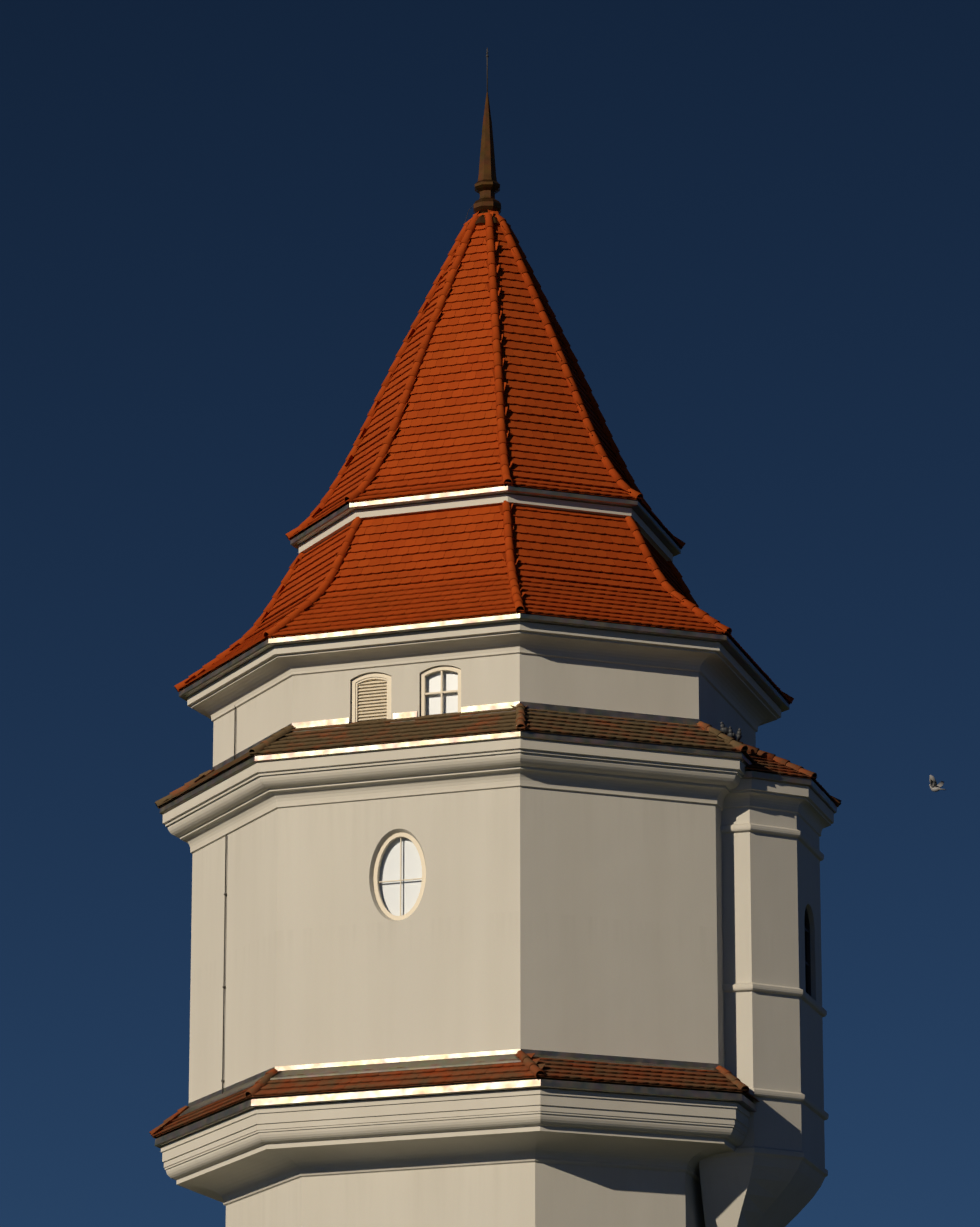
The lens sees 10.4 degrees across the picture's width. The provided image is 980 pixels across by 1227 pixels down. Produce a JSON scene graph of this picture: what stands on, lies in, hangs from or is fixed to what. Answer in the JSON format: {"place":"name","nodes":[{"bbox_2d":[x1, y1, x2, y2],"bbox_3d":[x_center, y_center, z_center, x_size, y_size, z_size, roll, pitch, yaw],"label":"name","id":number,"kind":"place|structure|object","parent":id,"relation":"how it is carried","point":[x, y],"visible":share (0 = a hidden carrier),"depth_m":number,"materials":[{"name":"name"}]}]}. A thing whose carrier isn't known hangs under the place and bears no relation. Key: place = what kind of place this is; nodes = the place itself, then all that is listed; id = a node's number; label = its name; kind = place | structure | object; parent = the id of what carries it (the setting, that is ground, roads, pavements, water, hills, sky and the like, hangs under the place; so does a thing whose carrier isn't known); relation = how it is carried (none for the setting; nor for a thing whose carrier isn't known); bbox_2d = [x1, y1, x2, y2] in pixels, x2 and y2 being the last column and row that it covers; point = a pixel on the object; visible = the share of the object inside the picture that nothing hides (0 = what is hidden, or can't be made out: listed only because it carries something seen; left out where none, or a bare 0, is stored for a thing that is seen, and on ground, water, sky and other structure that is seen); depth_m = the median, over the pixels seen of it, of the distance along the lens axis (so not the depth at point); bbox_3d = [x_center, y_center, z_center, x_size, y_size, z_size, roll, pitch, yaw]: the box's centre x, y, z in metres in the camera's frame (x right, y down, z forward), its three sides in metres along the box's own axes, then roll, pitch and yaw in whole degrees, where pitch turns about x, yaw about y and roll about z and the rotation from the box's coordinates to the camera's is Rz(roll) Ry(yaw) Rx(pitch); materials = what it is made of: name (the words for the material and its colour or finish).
{"place":"outdoors","nodes":[
{"label":"outdoors","id":0,"kind":"place"},
{"bbox_2d":[0,0,979,1226],"label":"sky","id":1,"kind":"structure","parent":0,"point":[750,228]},
{"bbox_2d":[929,775,944,791],"bbox_3d":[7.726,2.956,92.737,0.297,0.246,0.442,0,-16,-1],"label":"flying bird","id":2,"kind":"object","parent":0,"point":[934,786],"visible":1,"depth_m":92.67},
{"label":"ground","id":3,"kind":"structure","parent":0,"visible":0},
{"bbox_2d":[226,1162,704,1226],"bbox_3d":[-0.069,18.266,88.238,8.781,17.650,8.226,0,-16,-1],"label":"tower shaft","id":4,"kind":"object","parent":3,"relation":"on","point":[534,1194],"visible":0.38,"depth_m":87.15,"materials":[{"name":"beige paint"}]},
{"bbox_2d":[161,1077,749,1205],"bbox_3d":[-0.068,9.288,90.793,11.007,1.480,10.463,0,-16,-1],"label":"tower cornice","id":5,"kind":"structure","parent":4,"relation":"on","point":[248,1154],"depth_m":86.95,"materials":[{"name":"beige paint"}]},
{"bbox_2d":[154,1049,756,1147],"bbox_3d":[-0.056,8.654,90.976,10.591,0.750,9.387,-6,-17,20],"label":"cornice flashing","id":6,"kind":"object","parent":4,"relation":"on","point":[409,1063],"visible":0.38,"depth_m":86.99,"materials":[{"name":"metal"}]},
{"bbox_2d":[149,1050,759,1138],"bbox_3d":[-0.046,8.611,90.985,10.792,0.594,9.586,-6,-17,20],"label":"tiled roof ledge","id":7,"kind":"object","parent":6,"relation":"on","point":[529,1065],"depth_m":86.88,"materials":[{"name":"red tile"}]},
{"bbox_2d":[189,787,724,1102],"bbox_3d":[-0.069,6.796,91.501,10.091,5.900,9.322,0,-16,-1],"label":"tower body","id":8,"kind":"structure","parent":4,"relation":"on","point":[560,921],"depth_m":87.97,"materials":[{"name":"beige paint"}]},
{"bbox_2d":[221,707,235,1093],"bbox_3d":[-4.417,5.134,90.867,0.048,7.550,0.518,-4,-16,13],"label":"lightning conductor","id":9,"kind":"object","parent":8,"relation":"attached to","point":[224,987],"visible":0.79,"depth_m":90.57,"materials":[{"name":"grey metal"}]},
{"bbox_2d":[373,832,425,919],"bbox_3d":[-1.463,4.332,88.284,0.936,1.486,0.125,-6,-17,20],"label":"oval window","id":10,"kind":"structure","parent":8,"relation":"attached to","point":[399,876],"depth_m":88.33,"materials":[{"name":"white glass"}]},
{"bbox_2d":[163,738,749,853],"bbox_3d":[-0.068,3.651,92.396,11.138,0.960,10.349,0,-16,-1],"label":"tower cornice","id":11,"kind":"structure","parent":8,"relation":"on","point":[238,800],"depth_m":88.47,"materials":[{"name":"white paint"}]},
{"bbox_2d":[213,654,755,777],"bbox_3d":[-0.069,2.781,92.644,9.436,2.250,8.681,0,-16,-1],"label":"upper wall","id":12,"kind":"structure","parent":8,"relation":"on","point":[549,680],"depth_m":89.45,"materials":[{"name":"paint"}]},
{"bbox_2d":[351,673,390,722],"bbox_3d":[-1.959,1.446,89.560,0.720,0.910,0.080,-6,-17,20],"label":"louvered vent","id":13,"kind":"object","parent":12,"relation":"attached to","point":[371,696],"depth_m":89.58,"materials":[{"name":"beige paint"}]},
{"bbox_2d":[421,666,460,715],"bbox_3d":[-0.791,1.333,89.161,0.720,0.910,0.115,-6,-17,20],"label":"arched window","id":14,"kind":"structure","parent":12,"relation":"attached to","point":[441,690],"depth_m":89.20,"materials":[{"name":"beige paint"}]},
{"bbox_2d":[155,703,756,808],"bbox_3d":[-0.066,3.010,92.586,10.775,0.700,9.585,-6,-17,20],"label":"tiled roof ledge","id":15,"kind":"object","parent":12,"relation":"on","point":[707,736],"depth_m":88.68,"materials":[{"name":"brown tile"}]},
{"bbox_2d":[720,722,728,734],"bbox_3d":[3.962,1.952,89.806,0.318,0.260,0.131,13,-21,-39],"label":"bird","id":16,"kind":"object","parent":15,"relation":"on","point":[724,729],"visible":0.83,"depth_m":89.73,"materials":[{"name":"grey"}]},
{"bbox_2d":[728,726,736,739],"bbox_3d":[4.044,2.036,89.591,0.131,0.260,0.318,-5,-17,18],"label":"bird","id":17,"kind":"object","parent":15,"relation":"on","point":[732,734],"visible":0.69,"depth_m":89.50,"materials":[{"name":"grey"}]},
{"bbox_2d":[736,728,741,741],"bbox_3d":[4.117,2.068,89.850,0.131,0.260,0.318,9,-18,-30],"label":"bird","id":18,"kind":"object","parent":15,"relation":"on","point":[739,735],"visible":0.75,"depth_m":89.76,"materials":[{"name":"grey"}]},
{"bbox_2d":[160,701,751,814],"bbox_3d":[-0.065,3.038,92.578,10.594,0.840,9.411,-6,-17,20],"label":"cornice flashing","id":19,"kind":"object","parent":12,"relation":"attached to","point":[743,758],"visible":0.23,"depth_m":88.67,"materials":[{"name":"metal"}]},
{"bbox_2d":[187,621,780,731],"bbox_3d":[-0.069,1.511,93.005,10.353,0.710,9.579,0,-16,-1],"label":"cornice","id":20,"kind":"structure","parent":12,"relation":"on","point":[717,666],"depth_m":89.53,"materials":[{"name":"white paint"}]},
{"bbox_2d":[174,500,793,704],"bbox_3d":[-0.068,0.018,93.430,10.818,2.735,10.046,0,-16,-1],"label":"lower roof","id":21,"kind":"structure","parent":20,"relation":"on","point":[505,557],"depth_m":90.54,"materials":[{"name":"orange tile"}]},
{"bbox_2d":[299,494,672,561],"bbox_3d":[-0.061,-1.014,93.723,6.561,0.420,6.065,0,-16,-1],"label":"cornice","id":22,"kind":"structure","parent":21,"relation":"on","point":[652,538],"depth_m":91.46,"materials":[{"name":"white paint"}]},
{"bbox_2d":[285,210,685,548],"bbox_3d":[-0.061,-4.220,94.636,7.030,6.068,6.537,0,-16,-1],"label":"upper roof","id":23,"kind":"structure","parent":22,"relation":"on","point":[485,384],"depth_m":93.01,"materials":[{"name":"orange tile"}]},
{"bbox_2d":[467,92,500,225],"bbox_3d":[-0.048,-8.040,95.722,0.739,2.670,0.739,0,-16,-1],"label":"spire finial","id":24,"kind":"object","parent":23,"relation":"on","point":[487,187],"visible":0.77,"depth_m":95.51,"materials":[{"name":"brown metal"}]},
{"bbox_2d":[465,48,488,221],"bbox_3d":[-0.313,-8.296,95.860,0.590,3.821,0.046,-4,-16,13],"label":"lightning rod","id":25,"kind":"object","parent":24,"relation":"on","point":[487,55],"visible":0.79,"depth_m":96.18,"materials":[{"name":"grey metal"}]},
{"bbox_2d":[179,486,789,711],"bbox_3d":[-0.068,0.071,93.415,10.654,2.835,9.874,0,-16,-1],"label":"roof gutters","id":26,"kind":"object","parent":12,"relation":"on","point":[724,641],"visible":0.54,"depth_m":90.90,"materials":[{"name":"white metal"}]},
{"bbox_2d":[699,807,827,1226],"bbox_3d":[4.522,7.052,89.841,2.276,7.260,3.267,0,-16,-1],"label":"side turret","id":27,"kind":"object","parent":8,"relation":"attached to","point":[771,1171],"visible":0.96,"depth_m":88.70,"materials":[{"name":"beige paint"}]},
{"bbox_2d":[721,778,833,1119],"bbox_3d":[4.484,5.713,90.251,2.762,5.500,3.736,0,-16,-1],"label":"turret moldings","id":28,"kind":"structure","parent":27,"relation":"attached to","point":[810,808],"depth_m":89.34,"materials":[{"name":"beige paint"}]},
{"bbox_2d":[741,770,836,813],"bbox_3d":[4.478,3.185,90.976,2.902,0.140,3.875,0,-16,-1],"label":"rain gutter","id":29,"kind":"object","parent":27,"relation":"on","point":[820,794],"visible":0.35,"depth_m":89.50,"materials":[{"name":"grey metal"}]},
{"bbox_2d":[739,741,840,806],"bbox_3d":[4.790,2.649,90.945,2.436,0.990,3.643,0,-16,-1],"label":"turret roof","id":30,"kind":"structure","parent":27,"relation":"on","point":[768,762],"depth_m":89.87,"materials":[{"name":"brown tile"}]},
{"bbox_2d":[804,908,810,995],"bbox_3d":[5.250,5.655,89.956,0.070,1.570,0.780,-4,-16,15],"label":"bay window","id":31,"kind":"structure","parent":27,"relation":"in","point":[807,958],"depth_m":90.22,"materials":[{"name":"grey glass"}]}
]}

